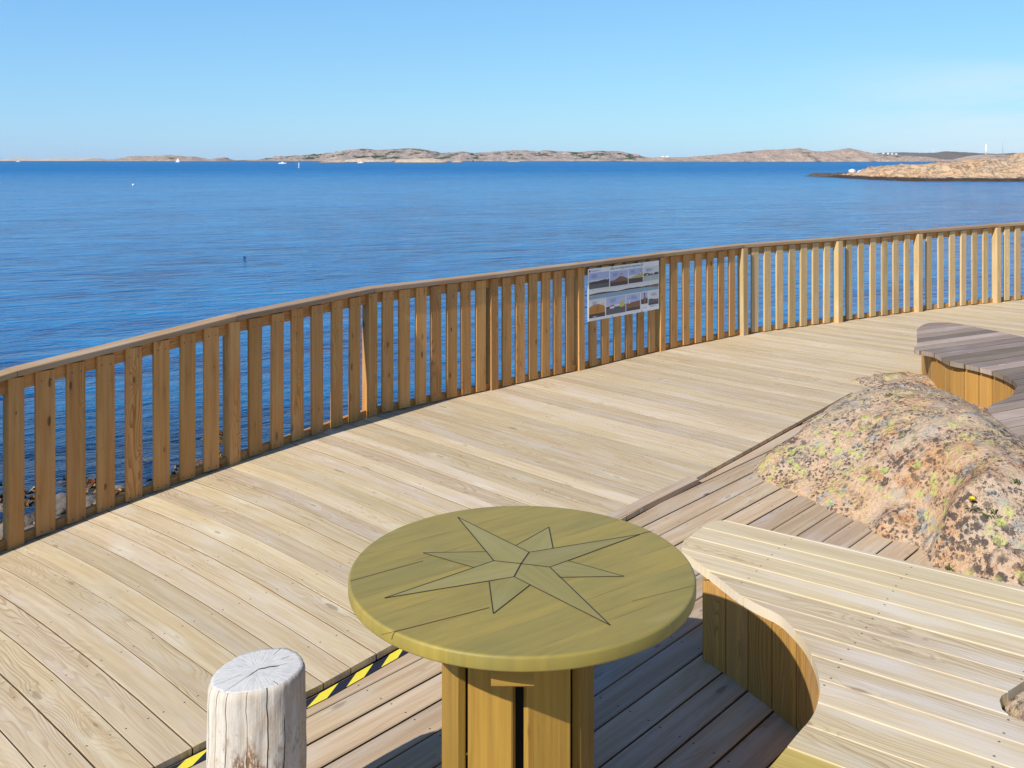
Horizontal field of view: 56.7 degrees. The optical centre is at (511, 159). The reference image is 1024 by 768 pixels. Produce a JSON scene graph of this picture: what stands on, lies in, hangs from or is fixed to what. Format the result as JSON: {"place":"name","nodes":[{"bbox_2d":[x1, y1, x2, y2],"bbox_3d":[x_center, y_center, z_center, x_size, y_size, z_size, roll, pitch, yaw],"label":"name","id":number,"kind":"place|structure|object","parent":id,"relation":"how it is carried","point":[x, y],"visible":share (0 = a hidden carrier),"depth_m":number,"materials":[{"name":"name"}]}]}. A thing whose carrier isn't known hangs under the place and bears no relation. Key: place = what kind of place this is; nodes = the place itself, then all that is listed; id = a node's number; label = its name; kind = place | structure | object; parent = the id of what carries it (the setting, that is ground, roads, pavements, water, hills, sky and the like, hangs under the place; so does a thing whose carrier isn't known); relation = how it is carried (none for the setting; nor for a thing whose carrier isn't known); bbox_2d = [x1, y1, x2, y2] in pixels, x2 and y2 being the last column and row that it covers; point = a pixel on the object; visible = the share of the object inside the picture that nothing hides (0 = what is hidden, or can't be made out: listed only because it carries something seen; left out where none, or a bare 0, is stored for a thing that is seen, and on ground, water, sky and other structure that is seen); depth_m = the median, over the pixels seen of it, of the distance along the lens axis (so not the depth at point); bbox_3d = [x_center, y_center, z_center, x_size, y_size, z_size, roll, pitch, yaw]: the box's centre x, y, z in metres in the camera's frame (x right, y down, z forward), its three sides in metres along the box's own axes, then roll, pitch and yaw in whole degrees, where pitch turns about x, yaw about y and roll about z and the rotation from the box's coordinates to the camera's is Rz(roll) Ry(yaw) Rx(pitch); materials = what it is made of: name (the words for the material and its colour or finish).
{"place":"outdoors","nodes":[
{"label":"outdoors","id":0,"kind":"place"},
{"bbox_2d":[0,158,106,160],"bbox_3d":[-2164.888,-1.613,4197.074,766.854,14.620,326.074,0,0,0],"label":"island","id":1,"kind":"structure","parent":0,"point":[65,159],"depth_m":4117.12,"materials":[{"name":"stone"}]},
{"bbox_2d":[0,493,115,526],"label":"shore","id":2,"kind":"structure","parent":0,"point":[29,518],"depth_m":11.24,"materials":[{"name":"stone"}]},
{"bbox_2d":[0,523,2,538],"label":"shore stone","id":3,"kind":"object","parent":2,"relation":"on","point":[1,530],"visible":0.11,"depth_m":10.93,"materials":[{"name":"grey stone"}]},
{"bbox_2d":[56,493,65,515],"bbox_3d":[-5.705,4.388,11.957,0.560,0.356,0.535,0,0,38],"label":"shore stone","id":4,"kind":"object","parent":2,"relation":"on","point":[60,503],"visible":0.13,"depth_m":11.79,"materials":[{"name":"grey stone"}]},
{"bbox_2d":[86,494,95,506],"bbox_3d":[-5.299,4.365,11.951,0.380,0.250,0.482,0,0,-11],"label":"shore stone","id":5,"kind":"object","parent":2,"relation":"on","point":[90,499],"visible":0.14,"depth_m":11.88,"materials":[{"name":"grey stone"}]},
{"bbox_2d":[0,430,222,539],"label":"seaweed","id":6,"kind":"object","parent":2,"relation":"on","point":[118,491],"visible":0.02,"depth_m":12.95,"materials":[{"name":"brown plant"}]},
{"bbox_2d":[115,485,124,489],"bbox_3d":[-5.399,4.524,13.009,0.271,0.158,0.224,0,0,-6],"label":"shore stone","id":7,"kind":"object","parent":2,"relation":"on","point":[119,486],"visible":0.2,"depth_m":12.96,"materials":[{"name":"grey stone"}]},
{"bbox_2d":[102,155,235,160],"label":"island","id":8,"kind":"structure","parent":0,"point":[159,158],"depth_m":3332.34,"materials":[{"name":"stone"}]},
{"bbox_2d":[233,148,649,161],"bbox_3d":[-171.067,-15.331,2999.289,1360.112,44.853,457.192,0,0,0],"label":"island","id":9,"kind":"structure","parent":0,"point":[393,155],"depth_m":2862.98,"materials":[{"name":"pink stone"}]},
{"bbox_2d":[0,300,1023,767],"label":"deck","id":10,"kind":"structure","parent":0,"point":[128,630],"depth_m":6.04,"materials":[{"name":"brown wood"}]},
{"bbox_2d":[0,222,1023,552],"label":"railing","id":11,"kind":"object","parent":10,"relation":"on","point":[72,368],"visible":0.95,"depth_m":8.24,"materials":[{"name":"brown wood"}]},
{"bbox_2d":[588,260,658,321],"bbox_3d":[1.242,1.427,10.440,1.244,0.553,0.008,0,0,-45],"label":"information sign","id":12,"kind":"object","parent":11,"relation":"attached to","point":[619,290],"visible":1,"depth_m":10.41,"materials":[{"name":"metal"}]},
{"bbox_2d":[169,413,1003,767],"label":"deck","id":13,"kind":"structure","parent":10,"relation":"on","point":[673,701],"depth_m":3.93,"materials":[{"name":"brown wood"}]},
{"bbox_2d":[206,648,306,767],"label":"wooden post","id":14,"kind":"object","parent":13,"relation":"on","point":[256,710],"visible":1,"depth_m":2.90,"materials":[{"name":"white wood"}]},
{"bbox_2d":[170,649,406,767],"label":"hazard tape","id":15,"kind":"object","parent":13,"relation":"on","point":[311,701],"visible":0.28,"depth_m":4.01,"materials":[{"name":"yellow plastic"}]},
{"bbox_2d":[348,506,695,767],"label":"round table","id":16,"kind":"object","parent":13,"relation":"on","point":[518,622],"visible":1,"depth_m":3.07,"materials":[{"name":"yellow wood"}]},
{"bbox_2d":[606,476,698,518],"bbox_3d":[0.865,2.213,6.124,0.089,0.034,1.185,0,0,41],"label":"filler board","id":17,"kind":"object","parent":13,"relation":"on","point":[661,496],"visible":0.61,"depth_m":6.19,"materials":[{"name":"brown wood"}]},
{"bbox_2d":[682,520,1023,767],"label":"bench","id":18,"kind":"object","parent":13,"relation":"on","point":[836,656],"visible":0.98,"depth_m":3.71,"materials":[{"name":"brown wood"}]},
{"bbox_2d":[753,372,1023,576],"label":"boulder","id":19,"kind":"object","parent":13,"relation":"on","point":[915,459],"visible":0.86,"depth_m":5.96,"materials":[{"name":"stone"}]},
{"bbox_2d":[885,393,1022,571],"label":"grass","id":20,"kind":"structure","parent":19,"relation":"on","point":[983,513],"depth_m":5.15,"materials":[{"name":"green plant"}]},
{"bbox_2d":[963,496,979,509],"bbox_3d":[2.517,1.879,5.198,0.107,0.067,0.106,0,0,0],"label":"dandelion","id":21,"kind":"object","parent":19,"relation":"on","point":[971,498],"visible":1,"depth_m":5.20,"materials":[{"name":"yellow plant"}]},
{"bbox_2d":[914,323,1023,439],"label":"bench","id":22,"kind":"object","parent":13,"relation":"on","point":[982,367],"visible":0.86,"depth_m":8.75,"materials":[{"name":"grey wood"}]},
{"bbox_2d":[922,531,1023,586],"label":"boulder","id":23,"kind":"object","parent":13,"relation":"on","point":[1005,564],"visible":0.19,"depth_m":4.83,"materials":[{"name":"stone"}]},
{"bbox_2d":[1002,691,1023,720],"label":"boulder","id":24,"kind":"object","parent":13,"relation":"on","point":[1014,707],"visible":0.21,"depth_m":3.21,"materials":[{"name":"stone"}]},
{"bbox_2d":[0,161,1023,521],"bbox_3d":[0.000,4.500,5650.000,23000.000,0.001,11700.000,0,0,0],"label":"sea","id":25,"kind":"structure","parent":0,"point":[94,253],"depth_m":55.84,"materials":[{"name":"liquid"}]},
{"bbox_2d":[318,160,348,162],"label":"skerry","id":26,"kind":"structure","parent":25,"relation":"in","point":[340,161],"depth_m":1482.32,"materials":[{"name":"stone"}]},
{"bbox_2d":[345,158,391,161],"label":"skerry","id":27,"kind":"structure","parent":25,"relation":"in","point":[360,160],"depth_m":1882.75,"materials":[{"name":"stone"}]},
{"bbox_2d":[393,158,448,162],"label":"skerry","id":28,"kind":"structure","parent":25,"relation":"in","point":[425,160],"depth_m":1478.60,"materials":[{"name":"stone"}]},
{"bbox_2d":[807,172,847,176],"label":"skerry","id":29,"kind":"structure","parent":25,"relation":"in","point":[821,174],"depth_m":260.26,"materials":[{"name":"grey stone"}]},
{"bbox_2d":[0,0,1023,159],"label":"sky","id":30,"kind":"structure","parent":0,"point":[104,79],"materials":[{"name":"blue"}]},
{"bbox_2d":[630,148,957,161],"bbox_3d":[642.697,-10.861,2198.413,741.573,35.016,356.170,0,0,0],"label":"island","id":31,"kind":"structure","parent":0,"point":[807,155],"depth_m":2092.47,"materials":[{"name":"stone"}]},
{"bbox_2d":[828,158,1023,181],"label":"headland","id":32,"kind":"structure","parent":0,"point":[991,170],"depth_m":215.70,"materials":[{"name":"beige stone"}]},
{"bbox_2d":[876,152,1016,155],"bbox_3d":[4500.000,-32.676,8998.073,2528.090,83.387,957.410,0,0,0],"label":"hill","id":33,"kind":"structure","parent":0,"point":[906,154],"depth_m":8906.67,"materials":[{"name":"grey stone"}]},
{"bbox_2d":[917,151,1011,159],"bbox_3d":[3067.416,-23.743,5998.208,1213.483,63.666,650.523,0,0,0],"label":"hill","id":34,"kind":"structure","parent":0,"point":[946,155],"depth_m":5904.22,"materials":[{"name":"grey stone"}]},
{"bbox_2d":[953,154,1009,160],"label":"island","id":35,"kind":"structure","parent":0,"point":[986,156],"depth_m":2570.26,"materials":[{"name":"stone"}]},
{"bbox_2d":[1005,152,1023,160],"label":"headland","id":36,"kind":"structure","parent":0,"point":[1018,157],"depth_m":330.13,"materials":[{"name":"beige stone"}]}
]}

